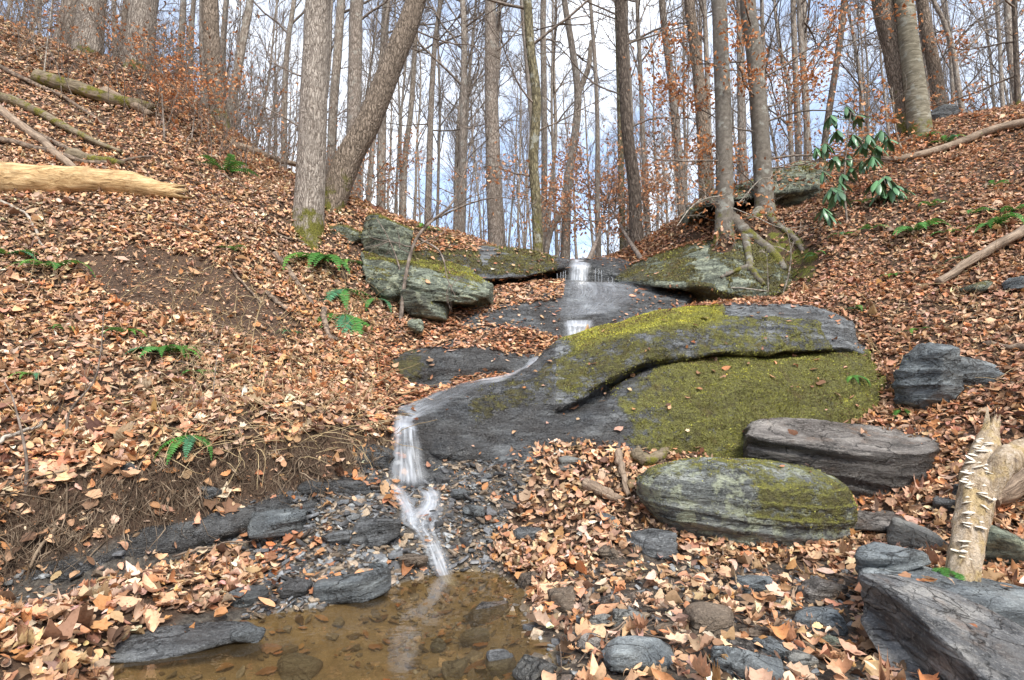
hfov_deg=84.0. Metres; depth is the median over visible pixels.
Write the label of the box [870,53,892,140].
bare tree
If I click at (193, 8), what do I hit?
bare tree
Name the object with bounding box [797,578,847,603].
stone
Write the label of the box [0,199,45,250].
fallen branch
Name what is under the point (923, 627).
angular slab
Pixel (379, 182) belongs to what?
sapling
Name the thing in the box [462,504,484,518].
stone
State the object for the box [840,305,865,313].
fern
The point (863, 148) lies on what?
rhododendron
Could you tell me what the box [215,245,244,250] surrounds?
fern
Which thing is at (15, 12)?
bare tree
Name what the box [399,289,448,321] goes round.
sunken rock
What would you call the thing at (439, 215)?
sapling
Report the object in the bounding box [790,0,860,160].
tree
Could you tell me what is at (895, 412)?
fern
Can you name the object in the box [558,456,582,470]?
stone
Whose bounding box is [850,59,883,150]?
bare tree
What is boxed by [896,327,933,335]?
fern
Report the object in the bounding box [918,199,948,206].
fern
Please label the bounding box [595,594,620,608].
stone
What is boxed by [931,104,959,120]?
dark rock
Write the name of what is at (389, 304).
fern
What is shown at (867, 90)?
bare tree
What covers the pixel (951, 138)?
fern
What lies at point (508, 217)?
bare tree
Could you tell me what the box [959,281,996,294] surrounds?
stone
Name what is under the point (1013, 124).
fallen branch
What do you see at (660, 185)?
bare tree
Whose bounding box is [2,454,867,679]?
gravel
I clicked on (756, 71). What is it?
tree
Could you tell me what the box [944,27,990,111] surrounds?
bare tree
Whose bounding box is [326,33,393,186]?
bare tree
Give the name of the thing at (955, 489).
stone
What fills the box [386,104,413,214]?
bare tree
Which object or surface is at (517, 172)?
bare tree
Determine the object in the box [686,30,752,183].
bare tree
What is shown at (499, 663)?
stone
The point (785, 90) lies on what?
bare tree
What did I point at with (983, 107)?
bare tree
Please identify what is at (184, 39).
bare tree
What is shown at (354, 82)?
tree
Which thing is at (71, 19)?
tree
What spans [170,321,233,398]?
sapling
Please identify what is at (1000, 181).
fern
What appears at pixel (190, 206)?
fallen branch
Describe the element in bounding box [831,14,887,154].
bare tree
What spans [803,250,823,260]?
fern
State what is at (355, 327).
fern
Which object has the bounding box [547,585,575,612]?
stone
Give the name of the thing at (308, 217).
tree
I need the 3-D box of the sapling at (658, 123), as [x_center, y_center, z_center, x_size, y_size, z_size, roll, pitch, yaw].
[3.326,-3.893,11.117,2.297,3.747,2.210,0,-7,0]
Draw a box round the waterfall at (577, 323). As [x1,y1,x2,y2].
[568,321,585,334]
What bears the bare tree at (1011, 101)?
on the ground
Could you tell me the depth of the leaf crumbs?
4.50 m
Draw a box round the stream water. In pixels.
[424,492,448,581]
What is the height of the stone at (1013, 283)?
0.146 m
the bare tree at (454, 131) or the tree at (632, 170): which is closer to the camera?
the tree at (632, 170)
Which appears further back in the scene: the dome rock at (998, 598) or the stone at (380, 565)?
the stone at (380, 565)
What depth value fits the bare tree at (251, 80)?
46.70 m
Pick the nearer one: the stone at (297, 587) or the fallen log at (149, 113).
the stone at (297, 587)
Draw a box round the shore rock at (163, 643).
[110,621,255,662]
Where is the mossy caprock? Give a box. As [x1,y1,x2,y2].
[411,234,569,285]
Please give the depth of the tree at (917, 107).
11.21 m
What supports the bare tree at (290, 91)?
on the ground
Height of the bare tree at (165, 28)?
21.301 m
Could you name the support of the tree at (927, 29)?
on the ground
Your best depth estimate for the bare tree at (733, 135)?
46.90 m
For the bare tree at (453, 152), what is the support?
on the ground
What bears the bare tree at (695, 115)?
on the ground
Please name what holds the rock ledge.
on the ground
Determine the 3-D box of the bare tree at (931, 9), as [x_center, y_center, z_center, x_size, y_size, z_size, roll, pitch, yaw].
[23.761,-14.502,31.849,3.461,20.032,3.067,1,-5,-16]
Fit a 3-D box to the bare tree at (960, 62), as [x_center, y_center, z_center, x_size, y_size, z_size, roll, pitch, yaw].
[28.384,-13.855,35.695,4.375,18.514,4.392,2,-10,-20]
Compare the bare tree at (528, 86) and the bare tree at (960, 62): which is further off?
the bare tree at (960, 62)
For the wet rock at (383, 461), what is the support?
on the ground
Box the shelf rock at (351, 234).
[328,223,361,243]
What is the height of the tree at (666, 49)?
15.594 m
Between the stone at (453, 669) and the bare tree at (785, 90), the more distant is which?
the bare tree at (785, 90)
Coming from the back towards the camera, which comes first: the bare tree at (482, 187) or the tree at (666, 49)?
the bare tree at (482, 187)
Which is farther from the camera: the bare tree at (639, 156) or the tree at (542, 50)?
the bare tree at (639, 156)
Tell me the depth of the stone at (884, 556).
3.15 m
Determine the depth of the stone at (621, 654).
2.46 m
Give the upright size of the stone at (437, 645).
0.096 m
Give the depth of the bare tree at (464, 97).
15.19 m
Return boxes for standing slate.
[891,342,963,409]
[960,356,1004,390]
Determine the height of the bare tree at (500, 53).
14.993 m
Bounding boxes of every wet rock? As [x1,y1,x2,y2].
[297,476,373,494]
[354,443,398,469]
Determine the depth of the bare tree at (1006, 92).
29.06 m
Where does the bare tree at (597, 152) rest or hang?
on the ground
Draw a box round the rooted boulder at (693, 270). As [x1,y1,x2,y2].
[615,233,793,302]
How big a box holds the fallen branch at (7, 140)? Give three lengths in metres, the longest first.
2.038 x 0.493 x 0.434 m
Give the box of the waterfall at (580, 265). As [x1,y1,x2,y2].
[571,260,585,279]
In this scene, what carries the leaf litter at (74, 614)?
on the ground
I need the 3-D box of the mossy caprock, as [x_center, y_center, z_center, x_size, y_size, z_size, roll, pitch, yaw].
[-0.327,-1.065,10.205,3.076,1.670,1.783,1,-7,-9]
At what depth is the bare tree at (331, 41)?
26.46 m
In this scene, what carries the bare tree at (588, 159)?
on the ground
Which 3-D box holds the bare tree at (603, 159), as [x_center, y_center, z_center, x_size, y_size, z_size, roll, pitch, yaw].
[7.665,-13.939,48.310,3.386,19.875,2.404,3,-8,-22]
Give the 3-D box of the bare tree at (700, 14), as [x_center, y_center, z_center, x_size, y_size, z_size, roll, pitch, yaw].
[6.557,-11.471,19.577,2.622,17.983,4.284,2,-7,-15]
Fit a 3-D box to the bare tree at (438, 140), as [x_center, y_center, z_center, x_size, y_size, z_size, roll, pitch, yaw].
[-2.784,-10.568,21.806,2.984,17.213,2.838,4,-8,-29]
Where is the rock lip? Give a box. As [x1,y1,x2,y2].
[555,257,631,283]
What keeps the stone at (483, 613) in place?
on the ground
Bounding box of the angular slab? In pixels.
[858,573,1023,679]
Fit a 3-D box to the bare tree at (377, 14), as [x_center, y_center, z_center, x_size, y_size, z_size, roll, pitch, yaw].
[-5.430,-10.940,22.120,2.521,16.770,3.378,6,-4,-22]
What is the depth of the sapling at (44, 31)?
10.30 m
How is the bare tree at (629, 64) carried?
on the ground
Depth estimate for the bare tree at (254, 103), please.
40.95 m
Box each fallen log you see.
[0,92,122,153]
[0,104,75,165]
[0,162,192,198]
[30,69,158,110]
[64,148,126,167]
[100,86,153,117]
[995,437,1023,508]
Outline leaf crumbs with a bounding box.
[0,135,1022,679]
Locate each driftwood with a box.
[582,478,625,502]
[614,448,631,497]
[630,446,669,465]
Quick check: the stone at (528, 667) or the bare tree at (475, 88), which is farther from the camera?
the bare tree at (475, 88)
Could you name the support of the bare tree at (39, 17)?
on the ground
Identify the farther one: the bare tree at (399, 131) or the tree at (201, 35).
the bare tree at (399, 131)
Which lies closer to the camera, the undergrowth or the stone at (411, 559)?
the stone at (411, 559)
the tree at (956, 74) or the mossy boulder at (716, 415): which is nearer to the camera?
the mossy boulder at (716, 415)
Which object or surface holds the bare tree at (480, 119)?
on the ground
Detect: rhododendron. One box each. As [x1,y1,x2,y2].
[807,106,898,252]
[813,208,840,226]
[822,187,851,209]
[862,175,914,206]
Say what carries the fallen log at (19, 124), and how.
on the ground
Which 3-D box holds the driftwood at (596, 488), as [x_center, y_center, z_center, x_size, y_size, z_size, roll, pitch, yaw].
[0.731,1.212,4.543,0.365,0.116,0.121,18,4,33]
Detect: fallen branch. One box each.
[0,64,105,126]
[0,111,111,169]
[0,136,151,164]
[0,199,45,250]
[0,420,42,444]
[77,200,149,214]
[141,208,200,232]
[160,197,203,217]
[172,539,256,557]
[181,201,239,232]
[216,171,277,200]
[226,262,260,301]
[229,139,295,165]
[264,290,290,311]
[272,251,314,306]
[278,234,319,246]
[320,306,338,340]
[578,587,591,617]
[695,287,778,296]
[869,118,1023,161]
[934,225,1023,284]
[982,340,1023,351]
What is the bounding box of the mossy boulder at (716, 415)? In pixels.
[397,302,886,466]
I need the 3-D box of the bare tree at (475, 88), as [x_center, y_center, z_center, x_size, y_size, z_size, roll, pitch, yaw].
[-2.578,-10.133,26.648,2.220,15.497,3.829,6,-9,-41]
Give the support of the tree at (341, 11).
on the ground
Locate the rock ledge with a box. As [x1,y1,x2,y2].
[388,338,538,390]
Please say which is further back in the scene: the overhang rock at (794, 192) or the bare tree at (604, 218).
the bare tree at (604, 218)
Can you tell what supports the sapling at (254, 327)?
on the ground
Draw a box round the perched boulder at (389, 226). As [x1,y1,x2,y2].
[361,213,412,259]
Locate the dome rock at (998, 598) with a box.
[857,566,1023,626]
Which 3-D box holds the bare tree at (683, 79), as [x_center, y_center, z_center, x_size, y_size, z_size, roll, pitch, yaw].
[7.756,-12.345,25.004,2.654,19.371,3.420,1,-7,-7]
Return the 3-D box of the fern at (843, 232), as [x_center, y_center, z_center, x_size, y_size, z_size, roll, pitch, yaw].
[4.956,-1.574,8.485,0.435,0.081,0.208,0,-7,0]
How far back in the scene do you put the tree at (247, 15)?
13.28 m
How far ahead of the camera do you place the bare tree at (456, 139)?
24.21 m
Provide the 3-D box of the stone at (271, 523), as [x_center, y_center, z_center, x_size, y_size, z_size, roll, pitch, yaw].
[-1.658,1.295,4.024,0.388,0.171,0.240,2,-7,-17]
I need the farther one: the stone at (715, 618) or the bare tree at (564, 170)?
the bare tree at (564, 170)
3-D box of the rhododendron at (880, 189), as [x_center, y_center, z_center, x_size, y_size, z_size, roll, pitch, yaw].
[5.889,-2.325,9.011,0.725,0.510,0.588,0,-7,0]
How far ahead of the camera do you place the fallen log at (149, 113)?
10.22 m
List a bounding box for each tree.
[0,0,60,37]
[1,0,34,22]
[10,1,27,25]
[14,0,119,31]
[24,0,59,37]
[46,0,162,51]
[54,0,76,44]
[71,0,107,55]
[104,11,175,45]
[106,0,198,51]
[111,0,198,72]
[118,0,127,57]
[120,0,158,71]
[154,2,219,83]
[158,0,230,90]
[176,0,186,78]
[187,0,195,79]
[194,0,252,91]
[199,0,208,107]
[202,0,230,128]
[219,0,267,128]
[219,0,272,127]
[220,0,227,65]
[225,0,339,249]
[226,0,268,140]
[227,0,253,125]
[232,16,257,135]
[234,33,275,142]
[235,56,279,151]
[239,0,301,141]
[243,0,303,166]
[244,0,302,153]
[245,0,299,156]
[250,7,296,154]
[266,21,302,166]
[277,17,303,168]
[293,7,346,130]
[296,0,369,120]
[325,0,525,214]
[326,0,370,173]
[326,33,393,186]
[327,0,364,148]
[328,2,397,197]
[336,81,347,148]
[343,0,389,198]
[344,0,428,213]
[345,0,402,169]
[346,0,403,197]
[360,17,426,210]
[361,91,374,198]
[362,0,429,200]
[362,0,474,211]
[362,138,393,211]
[369,0,437,212]
[372,0,460,221]
[376,0,522,232]
[384,0,632,252]
[386,0,523,223]
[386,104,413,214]
[395,25,427,222]
[397,0,476,225]
[400,0,506,217]
[407,118,442,214]
[417,0,513,230]
[423,54,484,186]
[433,0,516,142]
[434,4,484,193]
[435,78,482,189]
[436,0,505,94]
[436,109,475,208]
[445,0,485,237]
[452,0,529,245]
[466,130,486,234]
[467,62,484,234]
[468,31,498,183]
[469,0,615,258]
[473,120,486,230]
[483,0,549,245]
[483,129,515,231]
[499,1,556,247]
[499,88,529,244]
[500,38,548,248]
[501,47,540,246]
[502,168,516,245]
[505,0,615,231]
[506,74,539,245]
[509,0,610,256]
[509,66,550,244]
[520,0,545,251]
[520,0,740,243]
[520,118,540,217]
[528,79,559,216]
[535,0,588,240]
[547,42,589,258]
[547,91,582,255]
[557,19,617,255]
[558,0,735,249]
[566,0,608,256]
[576,114,627,250]
[588,0,666,246]
[590,78,617,219]
[591,152,614,253]
[593,3,657,183]
[594,0,683,235]
[601,47,627,201]
[603,0,694,229]
[606,87,638,206]
[606,100,626,209]
[623,0,939,251]
[624,0,872,285]
[624,42,657,235]
[632,72,649,216]
[634,79,670,215]
[642,0,703,121]
[648,86,674,220]
[650,90,671,224]
[650,126,674,221]
[651,111,674,230]
[654,50,689,216]
[656,0,714,200]
[657,8,695,205]
[659,0,685,214]
[669,121,715,215]
[672,0,710,49]
[680,55,714,175]
[681,0,714,189]
[684,0,712,197]
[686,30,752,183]
[689,0,783,179]
[712,56,785,182]
[726,0,838,74]
[730,0,823,166]
[730,72,751,176]
[731,0,852,162]
[736,0,746,182]
[757,0,864,160]
[764,1,819,164]
[772,88,789,165]
[782,0,886,146]
[790,0,805,162]
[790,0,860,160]
[796,0,810,160]
[818,0,883,163]
[818,0,889,150]
[830,0,894,144]
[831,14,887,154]
[832,14,889,136]
[844,0,1023,112]
[848,0,947,10]
[850,0,1023,109]
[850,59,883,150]
[862,54,894,132]
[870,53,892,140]
[871,0,906,135]
[894,0,933,137]
[916,0,947,108]
[916,0,1019,102]
[917,0,988,62]
[922,0,1023,111]
[929,1,990,111]
[930,0,958,107]
[934,5,971,110]
[937,0,1023,106]
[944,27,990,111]
[945,0,1023,110]
[955,0,1023,106]
[959,12,1021,111]
[967,0,1023,104]
[1003,0,1013,104]
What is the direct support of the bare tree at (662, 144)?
on the ground
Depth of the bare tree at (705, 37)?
14.61 m
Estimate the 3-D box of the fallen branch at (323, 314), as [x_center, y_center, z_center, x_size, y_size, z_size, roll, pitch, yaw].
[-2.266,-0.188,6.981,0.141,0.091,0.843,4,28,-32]
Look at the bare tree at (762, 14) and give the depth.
20.82 m
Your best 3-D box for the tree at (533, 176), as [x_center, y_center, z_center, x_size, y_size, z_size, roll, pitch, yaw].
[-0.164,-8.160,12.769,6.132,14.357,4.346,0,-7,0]
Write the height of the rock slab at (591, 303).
1.815 m
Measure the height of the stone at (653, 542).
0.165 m
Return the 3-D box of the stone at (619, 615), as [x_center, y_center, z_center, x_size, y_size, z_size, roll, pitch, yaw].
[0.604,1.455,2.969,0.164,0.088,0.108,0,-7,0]
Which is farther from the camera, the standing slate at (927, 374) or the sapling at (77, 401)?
the standing slate at (927, 374)
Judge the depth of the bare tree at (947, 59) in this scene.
38.05 m
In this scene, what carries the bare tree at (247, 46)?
on the ground
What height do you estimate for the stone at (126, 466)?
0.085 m
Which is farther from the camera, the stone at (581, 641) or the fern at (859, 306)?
the fern at (859, 306)
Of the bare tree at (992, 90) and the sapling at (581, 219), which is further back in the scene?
the bare tree at (992, 90)
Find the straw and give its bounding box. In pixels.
[0,186,1023,512]
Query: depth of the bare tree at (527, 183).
37.66 m
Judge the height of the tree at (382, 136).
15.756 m
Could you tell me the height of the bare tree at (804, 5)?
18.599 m
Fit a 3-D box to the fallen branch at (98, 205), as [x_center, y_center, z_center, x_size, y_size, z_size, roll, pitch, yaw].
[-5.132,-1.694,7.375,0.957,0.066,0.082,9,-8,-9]
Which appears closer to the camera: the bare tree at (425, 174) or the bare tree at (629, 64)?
the bare tree at (629, 64)
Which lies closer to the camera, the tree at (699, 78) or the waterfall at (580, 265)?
the waterfall at (580, 265)
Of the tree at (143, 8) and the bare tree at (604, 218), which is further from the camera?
the bare tree at (604, 218)
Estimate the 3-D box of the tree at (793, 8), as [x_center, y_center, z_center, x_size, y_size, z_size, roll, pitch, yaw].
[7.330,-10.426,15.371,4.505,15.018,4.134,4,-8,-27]
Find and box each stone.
[121,463,137,470]
[200,486,221,499]
[225,585,268,607]
[230,625,265,643]
[247,508,306,538]
[276,578,312,598]
[277,652,322,679]
[313,568,391,603]
[321,530,350,542]
[348,518,400,547]
[368,562,387,568]
[398,553,428,567]
[407,319,423,333]
[430,638,445,653]
[442,657,467,679]
[451,489,469,498]
[460,626,489,646]
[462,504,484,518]
[465,600,510,624]
[485,649,515,678]
[512,654,557,679]
[513,526,542,539]
[517,571,541,588]
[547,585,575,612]
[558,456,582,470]
[573,633,607,654]
[589,613,615,627]
[595,513,615,523]
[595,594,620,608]
[596,545,618,559]
[601,635,674,673]
[612,608,644,625]
[625,528,677,559]
[654,623,681,639]
[683,601,733,638]
[710,646,783,679]
[721,637,766,654]
[729,575,772,595]
[738,623,771,637]
[751,636,792,658]
[783,650,818,667]
[793,606,847,635]
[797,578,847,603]
[819,634,840,648]
[854,509,917,533]
[854,542,930,572]
[886,517,948,552]
[932,496,954,510]
[952,484,957,494]
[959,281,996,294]
[983,524,1023,565]
[1002,276,1023,289]
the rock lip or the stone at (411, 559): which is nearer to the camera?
the stone at (411, 559)
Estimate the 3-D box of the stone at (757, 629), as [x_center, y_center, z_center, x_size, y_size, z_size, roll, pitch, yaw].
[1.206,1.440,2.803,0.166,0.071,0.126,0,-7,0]
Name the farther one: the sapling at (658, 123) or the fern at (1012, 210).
the sapling at (658, 123)
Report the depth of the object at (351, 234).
8.90 m
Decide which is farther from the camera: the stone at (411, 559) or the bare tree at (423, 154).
the bare tree at (423, 154)
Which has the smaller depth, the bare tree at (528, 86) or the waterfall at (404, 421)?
the waterfall at (404, 421)
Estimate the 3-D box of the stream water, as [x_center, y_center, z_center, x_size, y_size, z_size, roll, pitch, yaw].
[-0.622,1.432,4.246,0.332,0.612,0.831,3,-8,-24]
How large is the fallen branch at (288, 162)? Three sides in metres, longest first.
1.822 x 0.694 x 0.367 m
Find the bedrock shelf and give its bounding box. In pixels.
[6,469,381,583]
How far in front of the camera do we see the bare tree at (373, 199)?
53.59 m
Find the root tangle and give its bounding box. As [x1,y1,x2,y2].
[0,408,399,596]
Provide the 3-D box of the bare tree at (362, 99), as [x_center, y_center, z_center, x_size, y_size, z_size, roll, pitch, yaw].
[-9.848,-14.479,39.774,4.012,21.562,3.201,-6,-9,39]
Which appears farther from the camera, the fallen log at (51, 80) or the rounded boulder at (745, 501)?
the fallen log at (51, 80)
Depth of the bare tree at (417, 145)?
31.41 m
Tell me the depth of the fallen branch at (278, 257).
7.66 m
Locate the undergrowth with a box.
[0,0,968,258]
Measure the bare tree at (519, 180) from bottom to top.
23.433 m
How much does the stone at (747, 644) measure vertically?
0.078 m
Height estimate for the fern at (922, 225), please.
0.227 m
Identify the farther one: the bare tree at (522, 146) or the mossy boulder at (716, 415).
the bare tree at (522, 146)
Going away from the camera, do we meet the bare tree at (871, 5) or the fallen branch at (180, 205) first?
the fallen branch at (180, 205)
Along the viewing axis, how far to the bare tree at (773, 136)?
27.46 m
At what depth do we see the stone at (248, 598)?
3.25 m
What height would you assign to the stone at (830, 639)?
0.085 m
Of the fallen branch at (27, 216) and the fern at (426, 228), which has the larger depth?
the fern at (426, 228)
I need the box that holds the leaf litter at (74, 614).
[0,16,1023,679]
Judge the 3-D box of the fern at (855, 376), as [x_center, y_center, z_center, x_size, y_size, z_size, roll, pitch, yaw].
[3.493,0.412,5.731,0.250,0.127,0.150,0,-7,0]
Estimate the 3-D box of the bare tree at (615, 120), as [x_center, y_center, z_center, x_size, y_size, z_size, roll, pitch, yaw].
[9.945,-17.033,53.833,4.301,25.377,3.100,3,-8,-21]
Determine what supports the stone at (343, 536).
on the gravel
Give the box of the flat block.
[743,417,940,500]
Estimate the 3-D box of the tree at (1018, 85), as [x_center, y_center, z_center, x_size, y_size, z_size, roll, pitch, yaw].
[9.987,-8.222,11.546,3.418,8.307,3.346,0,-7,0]
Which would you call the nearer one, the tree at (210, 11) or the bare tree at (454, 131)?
the tree at (210, 11)
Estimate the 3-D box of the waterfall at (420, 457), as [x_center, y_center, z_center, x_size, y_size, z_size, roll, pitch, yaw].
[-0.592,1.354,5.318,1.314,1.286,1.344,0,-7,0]
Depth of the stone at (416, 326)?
7.54 m
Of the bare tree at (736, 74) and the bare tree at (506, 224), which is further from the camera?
the bare tree at (506, 224)
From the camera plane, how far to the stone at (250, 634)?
2.83 m
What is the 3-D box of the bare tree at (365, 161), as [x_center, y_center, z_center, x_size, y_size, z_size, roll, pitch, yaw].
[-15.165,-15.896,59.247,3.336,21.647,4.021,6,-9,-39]
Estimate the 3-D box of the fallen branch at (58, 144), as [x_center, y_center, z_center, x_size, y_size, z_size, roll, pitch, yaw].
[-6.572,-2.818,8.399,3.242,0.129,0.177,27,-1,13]
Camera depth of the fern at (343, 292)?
7.70 m
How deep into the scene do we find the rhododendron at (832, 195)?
8.48 m
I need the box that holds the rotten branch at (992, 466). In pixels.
[945,405,1023,581]
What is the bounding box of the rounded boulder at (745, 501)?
[636,456,857,549]
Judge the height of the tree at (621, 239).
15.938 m
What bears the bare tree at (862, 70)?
on the ground
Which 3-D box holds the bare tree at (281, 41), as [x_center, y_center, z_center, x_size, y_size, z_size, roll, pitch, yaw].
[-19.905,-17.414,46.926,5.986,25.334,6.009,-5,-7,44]
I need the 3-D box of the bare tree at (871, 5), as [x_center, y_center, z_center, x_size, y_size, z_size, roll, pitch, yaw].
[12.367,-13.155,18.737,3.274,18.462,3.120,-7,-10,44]
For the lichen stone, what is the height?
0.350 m
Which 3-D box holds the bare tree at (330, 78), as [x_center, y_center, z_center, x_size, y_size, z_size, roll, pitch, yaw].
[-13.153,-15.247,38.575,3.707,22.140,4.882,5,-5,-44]
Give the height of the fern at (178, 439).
0.203 m
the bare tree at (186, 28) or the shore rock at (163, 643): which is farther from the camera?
the bare tree at (186, 28)
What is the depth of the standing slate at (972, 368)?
5.34 m
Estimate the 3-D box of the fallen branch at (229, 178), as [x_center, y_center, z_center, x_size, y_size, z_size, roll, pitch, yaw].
[-4.273,-2.463,9.099,1.536,0.072,0.114,27,4,23]
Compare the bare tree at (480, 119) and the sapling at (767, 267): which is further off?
the bare tree at (480, 119)
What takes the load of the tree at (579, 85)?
on the ground
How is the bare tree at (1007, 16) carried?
on the ground
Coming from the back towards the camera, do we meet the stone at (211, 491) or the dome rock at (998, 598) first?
the stone at (211, 491)
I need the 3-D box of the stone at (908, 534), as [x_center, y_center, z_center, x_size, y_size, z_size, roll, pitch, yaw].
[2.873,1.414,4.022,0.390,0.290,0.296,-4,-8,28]
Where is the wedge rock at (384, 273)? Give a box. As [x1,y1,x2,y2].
[360,251,493,307]
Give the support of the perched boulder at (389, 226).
on the wedge rock at (384, 273)
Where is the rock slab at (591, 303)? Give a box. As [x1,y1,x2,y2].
[456,280,694,338]
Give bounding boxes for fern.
[0,248,40,259]
[3,259,94,276]
[7,372,50,378]
[48,324,73,330]
[96,326,146,336]
[122,344,201,358]
[153,434,212,464]
[198,153,259,177]
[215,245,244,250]
[283,252,350,273]
[316,312,373,336]
[324,288,371,309]
[343,259,362,265]
[365,297,391,313]
[415,223,440,231]
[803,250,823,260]
[828,231,856,236]
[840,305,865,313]
[846,375,870,386]
[858,224,888,229]
[892,408,910,418]
[893,218,952,234]
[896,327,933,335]
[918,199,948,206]
[930,134,964,142]
[931,567,966,580]
[961,207,1000,213]
[962,212,1023,232]
[980,179,1009,186]
[998,204,1023,211]
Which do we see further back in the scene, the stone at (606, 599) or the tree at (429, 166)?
the tree at (429, 166)
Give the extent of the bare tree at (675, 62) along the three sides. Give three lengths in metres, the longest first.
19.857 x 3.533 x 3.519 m
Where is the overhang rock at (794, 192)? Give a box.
[681,161,831,228]
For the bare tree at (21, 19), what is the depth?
20.22 m
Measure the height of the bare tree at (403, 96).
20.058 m
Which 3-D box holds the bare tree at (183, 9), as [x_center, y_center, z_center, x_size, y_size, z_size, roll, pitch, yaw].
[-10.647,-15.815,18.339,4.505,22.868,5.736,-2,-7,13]
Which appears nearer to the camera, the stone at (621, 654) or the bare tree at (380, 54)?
the stone at (621, 654)
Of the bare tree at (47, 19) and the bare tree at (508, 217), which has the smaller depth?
the bare tree at (47, 19)
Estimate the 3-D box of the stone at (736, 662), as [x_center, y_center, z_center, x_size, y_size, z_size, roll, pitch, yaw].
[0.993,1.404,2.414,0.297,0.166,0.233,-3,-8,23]
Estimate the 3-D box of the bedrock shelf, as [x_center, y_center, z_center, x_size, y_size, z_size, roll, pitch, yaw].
[-2.101,1.691,4.268,2.870,1.471,1.041,5,-8,-33]
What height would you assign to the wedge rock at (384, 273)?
1.522 m
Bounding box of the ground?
[0,23,1023,679]
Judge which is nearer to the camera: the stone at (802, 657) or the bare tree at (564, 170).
the stone at (802, 657)
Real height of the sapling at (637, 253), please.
4.997 m
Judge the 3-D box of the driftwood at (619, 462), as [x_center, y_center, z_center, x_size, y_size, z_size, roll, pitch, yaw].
[0.915,1.091,4.713,0.093,0.094,0.517,0,34,-2]
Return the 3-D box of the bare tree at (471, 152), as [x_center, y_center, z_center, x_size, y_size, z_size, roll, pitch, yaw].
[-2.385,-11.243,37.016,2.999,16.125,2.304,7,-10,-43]
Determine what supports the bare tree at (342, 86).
on the ground
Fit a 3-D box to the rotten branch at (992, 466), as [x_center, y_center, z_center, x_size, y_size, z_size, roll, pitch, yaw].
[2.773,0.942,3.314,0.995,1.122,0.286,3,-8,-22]
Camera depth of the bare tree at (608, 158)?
49.50 m
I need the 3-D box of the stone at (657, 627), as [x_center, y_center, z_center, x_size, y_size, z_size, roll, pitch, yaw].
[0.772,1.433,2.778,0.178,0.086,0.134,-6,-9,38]
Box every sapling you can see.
[0,0,99,70]
[3,382,42,492]
[52,304,106,437]
[97,14,239,142]
[136,30,250,138]
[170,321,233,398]
[238,279,268,375]
[261,357,264,385]
[326,128,435,202]
[364,105,539,322]
[451,120,683,258]
[541,121,683,259]
[628,42,738,225]
[633,134,837,240]
[759,243,768,291]
[770,217,805,292]
[880,60,925,153]
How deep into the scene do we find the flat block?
4.72 m
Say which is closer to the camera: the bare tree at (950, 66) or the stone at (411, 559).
the stone at (411, 559)
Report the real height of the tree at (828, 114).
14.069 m
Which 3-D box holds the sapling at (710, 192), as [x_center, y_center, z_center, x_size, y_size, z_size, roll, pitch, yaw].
[3.307,-2.503,9.187,2.735,2.001,2.293,2,-7,-18]
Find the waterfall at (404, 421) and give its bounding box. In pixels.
[396,415,413,480]
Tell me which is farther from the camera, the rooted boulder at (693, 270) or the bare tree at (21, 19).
the bare tree at (21, 19)
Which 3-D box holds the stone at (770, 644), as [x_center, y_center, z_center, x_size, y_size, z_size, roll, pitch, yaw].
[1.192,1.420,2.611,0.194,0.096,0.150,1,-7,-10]
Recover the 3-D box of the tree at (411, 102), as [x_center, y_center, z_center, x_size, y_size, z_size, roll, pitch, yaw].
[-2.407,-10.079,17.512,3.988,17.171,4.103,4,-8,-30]
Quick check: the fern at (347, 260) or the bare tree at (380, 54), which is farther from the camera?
the bare tree at (380, 54)
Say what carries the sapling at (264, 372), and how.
on the ground
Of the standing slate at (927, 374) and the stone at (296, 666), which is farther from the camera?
the standing slate at (927, 374)
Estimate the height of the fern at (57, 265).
0.180 m
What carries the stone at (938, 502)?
on the ground
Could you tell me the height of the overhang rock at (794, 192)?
2.144 m
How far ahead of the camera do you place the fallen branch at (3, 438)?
3.85 m
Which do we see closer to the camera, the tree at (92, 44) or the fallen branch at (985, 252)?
the fallen branch at (985, 252)
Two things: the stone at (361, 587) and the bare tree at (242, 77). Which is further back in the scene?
the bare tree at (242, 77)
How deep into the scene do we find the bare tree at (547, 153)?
47.80 m
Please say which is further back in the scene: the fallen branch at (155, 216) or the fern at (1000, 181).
the fern at (1000, 181)
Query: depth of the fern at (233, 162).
9.52 m
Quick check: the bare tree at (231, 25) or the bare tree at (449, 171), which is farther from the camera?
the bare tree at (449, 171)
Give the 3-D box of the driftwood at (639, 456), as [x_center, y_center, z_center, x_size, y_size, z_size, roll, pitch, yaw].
[1.209,0.994,4.882,0.389,0.175,0.194,1,-7,-11]
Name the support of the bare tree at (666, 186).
on the ground
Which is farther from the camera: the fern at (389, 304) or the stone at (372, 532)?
the fern at (389, 304)
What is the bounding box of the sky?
[0,0,1023,258]
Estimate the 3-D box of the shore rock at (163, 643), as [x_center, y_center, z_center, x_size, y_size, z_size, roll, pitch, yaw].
[-1.645,1.478,2.799,0.777,0.096,0.308,5,-8,-33]
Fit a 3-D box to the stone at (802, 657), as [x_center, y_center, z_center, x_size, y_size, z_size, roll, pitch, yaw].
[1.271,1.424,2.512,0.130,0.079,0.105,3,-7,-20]
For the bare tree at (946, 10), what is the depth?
25.93 m
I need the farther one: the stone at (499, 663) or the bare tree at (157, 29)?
the bare tree at (157, 29)

